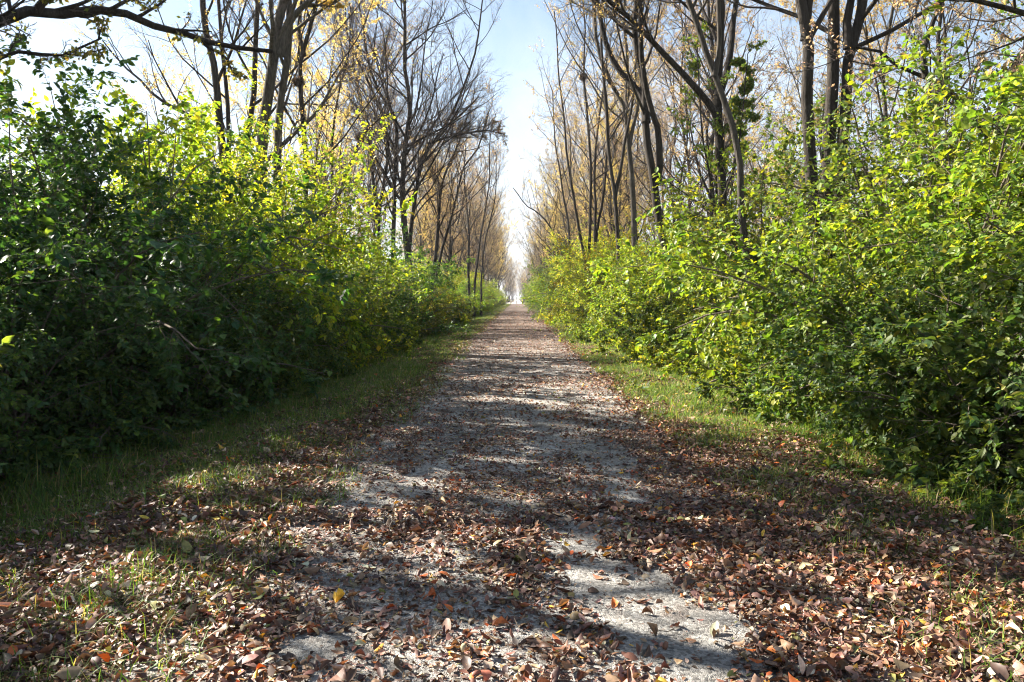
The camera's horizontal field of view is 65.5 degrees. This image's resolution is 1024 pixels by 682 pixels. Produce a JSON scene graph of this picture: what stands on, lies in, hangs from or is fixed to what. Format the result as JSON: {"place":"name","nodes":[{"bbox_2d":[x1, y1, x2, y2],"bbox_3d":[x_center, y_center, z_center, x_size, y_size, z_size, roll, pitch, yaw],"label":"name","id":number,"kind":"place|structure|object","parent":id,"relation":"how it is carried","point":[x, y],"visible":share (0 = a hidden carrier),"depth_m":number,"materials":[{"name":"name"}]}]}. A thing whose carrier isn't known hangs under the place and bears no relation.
{"place":"outdoors","nodes":[
{"label":"outdoors","id":0,"kind":"place"},
{"bbox_2d":[0,299,1023,681],"bbox_3d":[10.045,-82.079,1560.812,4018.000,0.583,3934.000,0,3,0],"label":"ground","id":1,"kind":"structure","parent":0,"point":[902,559],"depth_m":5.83,"materials":[{"name":"green plant"}]},
{"bbox_2d":[0,335,49,472],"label":"shrub","id":2,"kind":"object","parent":1,"relation":"on","point":[32,403],"visible":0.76,"depth_m":7.28,"materials":[{"name":"green plant"}]},
{"bbox_2d":[0,340,109,498],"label":"shrub","id":3,"kind":"object","parent":1,"relation":"on","point":[39,451],"visible":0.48,"depth_m":8.75,"materials":[{"name":"green plant"}]},
{"bbox_2d":[0,186,198,488],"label":"shrub","id":4,"kind":"object","parent":1,"relation":"on","point":[48,346],"visible":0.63,"depth_m":8.82,"materials":[{"name":"green plant"}]},
{"bbox_2d":[5,296,199,470],"bbox_3d":[-5.690,0.633,10.390,2.962,2.507,3.828,0,3,0],"label":"shrub","id":5,"kind":"object","parent":1,"relation":"on","point":[93,443],"visible":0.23,"depth_m":9.44,"materials":[{"name":"green plant"}]},
{"bbox_2d":[0,0,288,82],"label":"bare tree","id":6,"kind":"object","parent":1,"relation":"on","point":[11,15],"visible":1,"depth_m":9.44,"materials":[{"name":"brown plant"}]},
{"bbox_2d":[0,92,294,408],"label":"shrub","id":7,"kind":"object","parent":1,"relation":"on","point":[57,181],"visible":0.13,"depth_m":11.73,"materials":[{"name":"green plant"}]},
{"bbox_2d":[32,198,291,413],"bbox_3d":[-5.839,-0.222,13.006,4.562,4.447,4.176,-2,4,-36],"label":"shrub","id":8,"kind":"object","parent":1,"relation":"on","point":[212,271],"visible":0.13,"depth_m":12.77,"materials":[{"name":"green plant"}]},
{"bbox_2d":[0,29,361,465],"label":"shrub","id":9,"kind":"object","parent":1,"relation":"on","point":[138,289],"visible":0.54,"depth_m":10.39,"materials":[{"name":"green plant"}]},
{"bbox_2d":[63,280,308,432],"bbox_3d":[-5.449,0.478,12.443,3.365,2.851,3.511,1,3,16],"label":"shrub","id":10,"kind":"object","parent":1,"relation":"on","point":[199,397],"visible":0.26,"depth_m":11.96,"materials":[{"name":"green plant"}]},
{"bbox_2d":[36,156,335,406],"bbox_3d":[-6.240,-0.518,14.559,5.898,5.622,5.506,3,4,41],"label":"shrub","id":11,"kind":"object","parent":1,"relation":"on","point":[274,292],"visible":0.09,"depth_m":13.91,"materials":[{"name":"green plant"}]},
{"bbox_2d":[111,34,287,221],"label":"yellow leaved tree","id":12,"kind":"object","parent":1,"relation":"on","point":[172,82],"visible":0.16,"depth_m":43.95,"materials":[{"name":"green plant"}]},
{"bbox_2d":[0,59,419,396],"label":"shrub","id":13,"kind":"object","parent":1,"relation":"on","point":[285,282],"visible":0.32,"depth_m":16.39,"materials":[{"name":"green plant"}]},
{"bbox_2d":[63,0,384,216],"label":"yellow leaved tree","id":14,"kind":"object","parent":1,"relation":"on","point":[216,77],"visible":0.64,"depth_m":27.04,"materials":[{"name":"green plant"}]},
{"bbox_2d":[160,32,332,211],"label":"yellow leaved tree","id":15,"kind":"object","parent":1,"relation":"on","point":[189,78],"visible":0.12,"depth_m":49.92,"materials":[{"name":"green plant"}]},
{"bbox_2d":[174,283,321,409],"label":"shrub","id":16,"kind":"object","parent":1,"relation":"on","point":[313,355],"visible":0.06,"depth_m":14.19,"materials":[{"name":"green plant"}]},
{"bbox_2d":[155,260,353,395],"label":"shrub","id":17,"kind":"object","parent":1,"relation":"on","point":[324,327],"visible":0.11,"depth_m":15.45,"materials":[{"name":"green plant"}]},
{"bbox_2d":[95,52,421,368],"bbox_3d":[-7.314,-2.543,21.869,9.263,9.751,8.478,3,4,41],"label":"shrub","id":18,"kind":"object","parent":1,"relation":"on","point":[310,231],"visible":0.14,"depth_m":21.02,"materials":[{"name":"green plant"}]},
{"bbox_2d":[233,298,362,391],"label":"shrub","id":19,"kind":"object","parent":1,"relation":"on","point":[319,372],"visible":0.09,"depth_m":17.01,"materials":[{"name":"green plant"}]},
{"bbox_2d":[221,13,378,227],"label":"yellow leaved tree","id":20,"kind":"object","parent":1,"relation":"on","point":[245,113],"visible":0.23,"depth_m":43.03,"materials":[{"name":"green plant"}]},
{"bbox_2d":[229,256,381,362],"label":"shrub","id":21,"kind":"object","parent":1,"relation":"on","point":[341,322],"visible":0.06,"depth_m":18.64,"materials":[{"name":"green plant"}]},
{"bbox_2d":[182,0,435,220],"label":"bare tree","id":22,"kind":"object","parent":1,"relation":"on","point":[302,45],"visible":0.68,"depth_m":26.24,"materials":[{"name":"brown plant"}]},
{"bbox_2d":[251,282,372,372],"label":"shrub","id":23,"kind":"object","parent":1,"relation":"on","point":[333,366],"visible":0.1,"depth_m":19.12,"materials":[{"name":"green plant"}]},
{"bbox_2d":[250,0,377,250],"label":"yellow leaved tree","id":24,"kind":"object","parent":1,"relation":"on","point":[281,46],"visible":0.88,"depth_m":24.82,"materials":[{"name":"grey plant"}]},
{"bbox_2d":[245,0,400,241],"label":"yellow leaved tree","id":25,"kind":"object","parent":1,"relation":"on","point":[317,75],"visible":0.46,"depth_m":37.15,"materials":[{"name":"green plant"}]},
{"bbox_2d":[250,2,416,230],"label":"bare tree","id":26,"kind":"object","parent":1,"relation":"on","point":[318,59],"visible":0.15,"depth_m":51.87,"materials":[{"name":"brown plant"}]},
{"bbox_2d":[252,194,430,348],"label":"shrub","id":27,"kind":"object","parent":1,"relation":"on","point":[378,282],"visible":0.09,"depth_m":25.60,"materials":[{"name":"green plant"}]},
{"bbox_2d":[287,212,430,341],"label":"shrub","id":28,"kind":"object","parent":1,"relation":"on","point":[383,272],"visible":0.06,"depth_m":31.15,"materials":[{"name":"green plant"}]},
{"bbox_2d":[313,293,412,364],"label":"shrub","id":29,"kind":"object","parent":1,"relation":"on","point":[377,353],"visible":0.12,"depth_m":23.72,"materials":[{"name":"green plant"}]},
{"bbox_2d":[350,61,409,264],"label":"bare tree","id":30,"kind":"object","parent":1,"relation":"on","point":[384,216],"visible":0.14,"depth_m":62.52,"materials":[{"name":"brown plant"}]},
{"bbox_2d":[358,292,424,348],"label":"shrub","id":31,"kind":"object","parent":1,"relation":"on","point":[403,317],"visible":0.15,"depth_m":27.94,"materials":[{"name":"green plant"}]},
{"bbox_2d":[328,219,475,337],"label":"shrub","id":32,"kind":"object","parent":1,"relation":"on","point":[409,295],"visible":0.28,"depth_m":35.35,"materials":[{"name":"green plant"}]},
{"bbox_2d":[302,0,512,277],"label":"bare tree","id":33,"kind":"object","parent":1,"relation":"on","point":[453,117],"visible":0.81,"depth_m":43.29,"materials":[{"name":"brown plant"}]},
{"bbox_2d":[388,151,450,263],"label":"yellow leaved tree","id":34,"kind":"object","parent":1,"relation":"on","point":[423,221],"visible":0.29,"depth_m":75.09,"materials":[{"name":"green plant"}]},
{"bbox_2d":[381,136,459,264],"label":"slender tree","id":35,"kind":"object","parent":1,"relation":"on","point":[420,227],"visible":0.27,"depth_m":70.00,"materials":[{"name":"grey plant"}]},
{"bbox_2d":[373,262,470,331],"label":"shrub","id":36,"kind":"object","parent":1,"relation":"on","point":[444,313],"visible":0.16,"depth_m":41.80,"materials":[{"name":"green plant"}]},
{"bbox_2d":[382,118,488,277],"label":"bare tree","id":37,"kind":"object","parent":1,"relation":"on","point":[449,244],"visible":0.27,"depth_m":76.92,"materials":[{"name":"brown plant"}]},
{"bbox_2d":[397,253,493,324],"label":"shrub","id":38,"kind":"object","parent":1,"relation":"on","point":[472,296],"visible":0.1,"depth_m":54.73,"materials":[{"name":"green plant"}]},
{"bbox_2d":[420,95,480,279],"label":"bare tree","id":39,"kind":"object","parent":1,"relation":"on","point":[453,231],"visible":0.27,"depth_m":82.86,"materials":[{"name":"brown plant"}]},
{"bbox_2d":[421,144,489,273],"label":"bare tree","id":40,"kind":"object","parent":1,"relation":"on","point":[461,251],"visible":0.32,"depth_m":87.33,"materials":[{"name":"brown plant"}]},
{"bbox_2d":[404,132,510,273],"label":"bare tree","id":41,"kind":"object","parent":1,"relation":"on","point":[486,221],"visible":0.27,"depth_m":108.47,"materials":[{"name":"brown plant"}]},
{"bbox_2d":[410,67,507,304],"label":"bare tree","id":42,"kind":"object","parent":1,"relation":"on","point":[439,214],"visible":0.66,"depth_m":46.44,"materials":[{"name":"brown plant"}]},
{"bbox_2d":[441,77,507,317],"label":"bare tree","id":43,"kind":"object","parent":1,"relation":"on","point":[474,224],"visible":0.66,"depth_m":71.85,"materials":[{"name":"brown plant"}]},
{"bbox_2d":[458,147,516,280],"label":"bare tree","id":44,"kind":"object","parent":1,"relation":"on","point":[494,257],"visible":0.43,"depth_m":116.33,"materials":[{"name":"brown plant"}]},
{"bbox_2d":[0,311,1023,681],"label":"fallen leaves","id":45,"kind":"object","parent":1,"relation":"on","point":[852,629],"visible":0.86,"depth_m":4.79,"materials":[{"name":"brown plant"}]},
{"bbox_2d":[513,52,602,299],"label":"bare tree","id":46,"kind":"object","parent":1,"relation":"on","point":[559,200],"visible":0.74,"depth_m":59.85,"materials":[{"name":"brown plant"}]},
{"bbox_2d":[523,228,604,317],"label":"shrub","id":47,"kind":"object","parent":1,"relation":"on","point":[545,271],"visible":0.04,"depth_m":64.23,"materials":[{"name":"green plant"}]},
{"bbox_2d":[519,125,628,250],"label":"bare tree","id":48,"kind":"object","parent":1,"relation":"on","point":[570,222],"visible":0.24,"depth_m":70.92,"materials":[{"name":"brown plant"}]},
{"bbox_2d":[531,215,642,320],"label":"shrub","id":49,"kind":"object","parent":1,"relation":"on","point":[545,315],"visible":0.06,"depth_m":55.58,"materials":[{"name":"green plant"}]},
{"bbox_2d":[520,236,658,324],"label":"shrub","id":50,"kind":"object","parent":1,"relation":"on","point":[558,297],"visible":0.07,"depth_m":45.41,"materials":[{"name":"green plant"}]},
{"bbox_2d":[532,223,659,330],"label":"shrub","id":51,"kind":"object","parent":1,"relation":"on","point":[579,315],"visible":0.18,"depth_m":37.94,"materials":[{"name":"green plant"}]},
{"bbox_2d":[535,216,656,321],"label":"shrub","id":52,"kind":"object","parent":1,"relation":"on","point":[599,236],"visible":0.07,"depth_m":51.80,"materials":[{"name":"green plant"}]},
{"bbox_2d":[531,86,661,249],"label":"bare tree","id":53,"kind":"object","parent":1,"relation":"on","point":[593,169],"visible":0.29,"depth_m":61.97,"materials":[{"name":"brown plant"}]},
{"bbox_2d":[568,288,632,344],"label":"shrub","id":54,"kind":"object","parent":1,"relation":"on","point":[577,334],"visible":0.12,"depth_m":28.03,"materials":[{"name":"green plant"}]},
{"bbox_2d":[529,0,672,298],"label":"bare tree","id":55,"kind":"object","parent":1,"relation":"on","point":[565,137],"visible":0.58,"depth_m":44.69,"materials":[{"name":"brown plant"}]},
{"bbox_2d":[532,21,669,244],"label":"bare tree","id":56,"kind":"object","parent":1,"relation":"on","point":[622,203],"visible":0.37,"depth_m":55.95,"materials":[{"name":"brown plant"}]},
{"bbox_2d":[541,41,676,248],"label":"yellow leaved tree","id":57,"kind":"object","parent":1,"relation":"on","point":[610,192],"visible":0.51,"depth_m":49.47,"materials":[{"name":"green plant"}]},
{"bbox_2d":[546,200,688,327],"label":"shrub","id":58,"kind":"object","parent":1,"relation":"on","point":[601,253],"visible":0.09,"depth_m":41.19,"materials":[{"name":"green plant"}]},
{"bbox_2d":[569,0,675,303],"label":"bare tree","id":59,"kind":"object","parent":1,"relation":"on","point":[645,102],"visible":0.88,"depth_m":23.57,"materials":[{"name":"brown plant"}]},
{"bbox_2d":[544,0,706,275],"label":"bare tree","id":60,"kind":"object","parent":1,"relation":"on","point":[629,140],"visible":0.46,"depth_m":33.45,"materials":[{"name":"brown plant"}]},
{"bbox_2d":[558,219,693,340],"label":"shrub","id":61,"kind":"object","parent":1,"relation":"on","point":[611,260],"visible":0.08,"depth_m":28.84,"materials":[{"name":"green plant"}]},
{"bbox_2d":[570,0,683,304],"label":"bare tree","id":62,"kind":"object","parent":1,"relation":"on","point":[615,187],"visible":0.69,"depth_m":31.65,"materials":[{"name":"brown plant"}]},
{"bbox_2d":[581,6,680,242],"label":"bare tree","id":63,"kind":"object","parent":1,"relation":"on","point":[637,147],"visible":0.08,"depth_m":63.01,"materials":[{"name":"brown plant"}]},
{"bbox_2d":[571,53,708,247],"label":"bare tree","id":64,"kind":"object","parent":1,"relation":"on","point":[649,218],"visible":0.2,"depth_m":57.81,"materials":[{"name":"brown plant"}]},
{"bbox_2d":[589,265,694,353],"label":"shrub","id":65,"kind":"object","parent":1,"relation":"on","point":[601,348],"visible":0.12,"depth_m":23.34,"materials":[{"name":"green plant"}]},
{"bbox_2d":[574,237,713,356],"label":"shrub","id":66,"kind":"object","parent":1,"relation":"on","point":[601,295],"visible":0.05,"depth_m":25.63,"materials":[{"name":"green plant"}]},
{"bbox_2d":[594,284,715,357],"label":"shrub","id":67,"kind":"object","parent":1,"relation":"on","point":[634,332],"visible":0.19,"depth_m":20.76,"materials":[{"name":"green plant"}]},
{"bbox_2d":[572,0,751,229],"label":"bare tree","id":68,"kind":"object","parent":1,"relation":"on","point":[673,143],"visible":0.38,"depth_m":46.67,"materials":[{"name":"brown plant"}]},
{"bbox_2d":[594,0,738,325],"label":"bare tree","id":69,"kind":"object","parent":1,"relation":"on","point":[715,108],"visible":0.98,"depth_m":20.44,"materials":[{"name":"brown plant"}]},
{"bbox_2d":[575,213,783,342],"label":"shrub","id":70,"kind":"object","parent":1,"relation":"on","point":[620,304],"visible":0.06,"depth_m":26.24,"materials":[{"name":"green plant"}]},
{"bbox_2d":[571,0,792,231],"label":"bare tree","id":71,"kind":"object","parent":1,"relation":"on","point":[707,144],"visible":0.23,"depth_m":40.40,"materials":[{"name":"brown plant"}]},
{"bbox_2d":[614,1,758,223],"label":"bare tree","id":72,"kind":"object","parent":1,"relation":"on","point":[667,146],"visible":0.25,"depth_m":51.85,"materials":[{"name":"brown plant"}]},
{"bbox_2d":[589,211,786,326],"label":"shrub","id":73,"kind":"object","parent":1,"relation":"on","point":[661,286],"visible":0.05,"depth_m":21.95,"materials":[{"name":"green plant"}]},
{"bbox_2d":[616,281,769,369],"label":"shrub","id":74,"kind":"object","parent":1,"relation":"on","point":[663,356],"visible":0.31,"depth_m":18.58,"materials":[{"name":"green plant"}]},
{"bbox_2d":[667,299,763,385],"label":"shrub","id":75,"kind":"object","parent":1,"relation":"on","point":[691,373],"visible":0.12,"depth_m":15.96,"materials":[{"name":"green plant"}]},
{"bbox_2d":[644,0,788,227],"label":"bare tree","id":76,"kind":"object","parent":1,"relation":"on","point":[710,37],"visible":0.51,"depth_m":33.90,"materials":[{"name":"brown plant"}]},
{"bbox_2d":[685,0,751,319],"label":"bare tree","id":77,"kind":"object","parent":1,"relation":"on","point":[714,69],"visible":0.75,"depth_m":16.69,"materials":[{"name":"brown plant"}]},
{"bbox_2d":[666,21,777,318],"bbox_3d":[5.260,-3.576,20.451,3.167,8.499,2.199,-1,3,-19],"label":"leafy sapling","id":78,"kind":"object","parent":1,"relation":"on","point":[737,103],"visible":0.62,"depth_m":20.32,"materials":[{"name":"green plant"}]},
{"bbox_2d":[699,69,821,235],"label":"yellow leaved tree","id":79,"kind":"object","parent":1,"relation":"on","point":[770,142],"visible":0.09,"depth_m":59.80,"materials":[{"name":"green plant"}]},
{"bbox_2d":[695,295,834,394],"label":"shrub","id":80,"kind":"object","parent":1,"relation":"on","point":[731,356],"visible":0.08,"depth_m":13.78,"materials":[{"name":"green plant"}]},
{"bbox_2d":[629,91,918,376],"bbox_3d":[6.449,-1.801,19.260,7.276,7.748,7.950,1,3,10],"label":"shrub","id":81,"kind":"object","parent":1,"relation":"on","point":[767,220],"visible":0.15,"depth_m":18.59,"materials":[{"name":"green plant"}]},
{"bbox_2d":[685,277,891,425],"bbox_3d":[4.782,0.364,11.355,3.017,2.553,3.898,-2,4,-37],"label":"shrub","id":82,"kind":"object","parent":1,"relation":"on","point":[704,389],"visible":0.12,"depth_m":11.70,"materials":[{"name":"green plant"}]},
{"bbox_2d":[589,0,1023,441],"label":"shrub","id":83,"kind":"object","parent":1,"relation":"on","point":[740,309],"visible":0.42,"depth_m":11.25,"materials":[{"name":"green plant"}]},
{"bbox_2d":[707,0,908,248],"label":"bare tree","id":84,"kind":"object","parent":1,"relation":"on","point":[757,146],"visible":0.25,"depth_m":58.03,"materials":[{"name":"brown plant"}]},
{"bbox_2d":[622,0,1023,389],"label":"shrub","id":85,"kind":"object","parent":1,"relation":"on","point":[857,174],"visible":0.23,"depth_m":13.05,"materials":[{"name":"green plant"}]},
{"bbox_2d":[750,0,899,228],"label":"slender tree","id":86,"kind":"object","parent":1,"relation":"on","point":[794,105],"visible":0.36,"depth_m":30.14,"materials":[{"name":"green plant"}]},
{"bbox_2d":[726,0,933,299],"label":"bare tree","id":87,"kind":"object","parent":1,"relation":"on","point":[851,33],"visible":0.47,"depth_m":14.81,"materials":[{"name":"brown plant"}]},
{"bbox_2d":[726,0,933,235],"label":"bare tree","id":88,"kind":"object","parent":1,"relation":"on","point":[798,49],"visible":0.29,"depth_m":39.43,"materials":[{"name":"brown plant"}]},
{"bbox_2d":[736,217,1023,426],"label":"shrub","id":89,"kind":"object","parent":1,"relation":"on","point":[861,316],"visible":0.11,"depth_m":10.03,"materials":[{"name":"green plant"}]},
{"bbox_2d":[738,193,1023,484],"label":"shrub","id":90,"kind":"object","parent":1,"relation":"on","point":[861,381],"visible":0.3,"depth_m":8.41,"materials":[{"name":"green plant"}]},
{"bbox_2d":[740,258,1023,449],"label":"shrub","id":91,"kind":"object","parent":1,"relation":"on","point":[800,415],"visible":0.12,"depth_m":9.61,"materials":[{"name":"green plant"}]},
{"bbox_2d":[744,0,1023,216],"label":"slender tree","id":92,"kind":"object","parent":1,"relation":"on","point":[886,44],"visible":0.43,"depth_m":23.87,"materials":[{"name":"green plant"}]},
{"bbox_2d":[764,155,1005,403],"bbox_3d":[6.474,-0.464,12.651,4.977,4.851,4.555,0,3,2],"label":"shrub","id":93,"kind":"object","parent":1,"relation":"on","point":[842,240],"visible":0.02,"depth_m":12.57,"materials":[{"name":"green plant"}]},
{"bbox_2d":[750,0,1023,183],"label":"bare tree","id":94,"kind":"object","parent":1,"relation":"on","point":[923,74],"visible":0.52,"depth_m":13.44,"materials":[{"name":"brown plant"}]},
{"bbox_2d":[808,70,1023,350],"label":"shrub","id":95,"kind":"object","parent":1,"relation":"on","point":[964,259],"visible":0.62,"depth_m":8.94,"materials":[{"name":"green plant"}]},
{"bbox_2d":[812,250,1023,502],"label":"shrub","id":96,"kind":"object","parent":1,"relation":"on","point":[978,361],"visible":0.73,"depth_m":7.36,"materials":[{"name":"green plant"}]},
{"bbox_2d":[837,54,1023,303],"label":"shrub","id":97,"kind":"object","parent":1,"relation":"on","point":[909,218],"visible":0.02,"depth_m":11.43,"materials":[{"name":"green plant"}]},
{"bbox_2d":[855,0,1022,197],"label":"bare tree","id":98,"kind":"object","parent":1,"relation":"on","point":[944,25],"visible":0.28,"depth_m":31.59,"materials":[{"name":"brown plant"}]},
{"bbox_2d":[873,119,1023,489],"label":"shrub","id":99,"kind":"object","parent":1,"relation":"on","point":[1013,250],"visible":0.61,"depth_m":6.84,"materials":[{"name":"green plant"}]},
{"bbox_2d":[893,0,1023,81],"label":"bare tree","id":100,"kind":"object","parent":1,"relation":"on","point":[1014,10],"visible":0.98,"depth_m":10.19,"materials":[{"name":"brown plant"}]},
{"bbox_2d":[907,436,1023,493],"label":"shrub","id":101,"kind":"object","parent":1,"relation":"on","point":[931,473],"visible":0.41,"depth_m":7.11,"materials":[{"name":"green plant"}]},
{"bbox_2d":[936,449,1023,514],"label":"shrub","id":102,"kind":"object","parent":1,"relation":"on","point":[950,485],"visible":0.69,"depth_m":6.64,"materials":[{"name":"green plant"}]},
{"bbox_2d":[960,493,1023,542],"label":"shrub","id":103,"kind":"object","parent":1,"relation":"on","point":[997,499],"visible":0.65,"depth_m":5.87,"materials":[{"name":"green plant"}]},
{"bbox_2d":[0,0,1023,298],"label":"sky","id":104,"kind":"structure","parent":0,"point":[520,25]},
{"bbox_2d":[109,303,931,681],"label":"gravel path","id":105,"kind":"structure","parent":0,"point":[625,619],"depth_m":4.63,"materials":[{"name":"grey gravel"}]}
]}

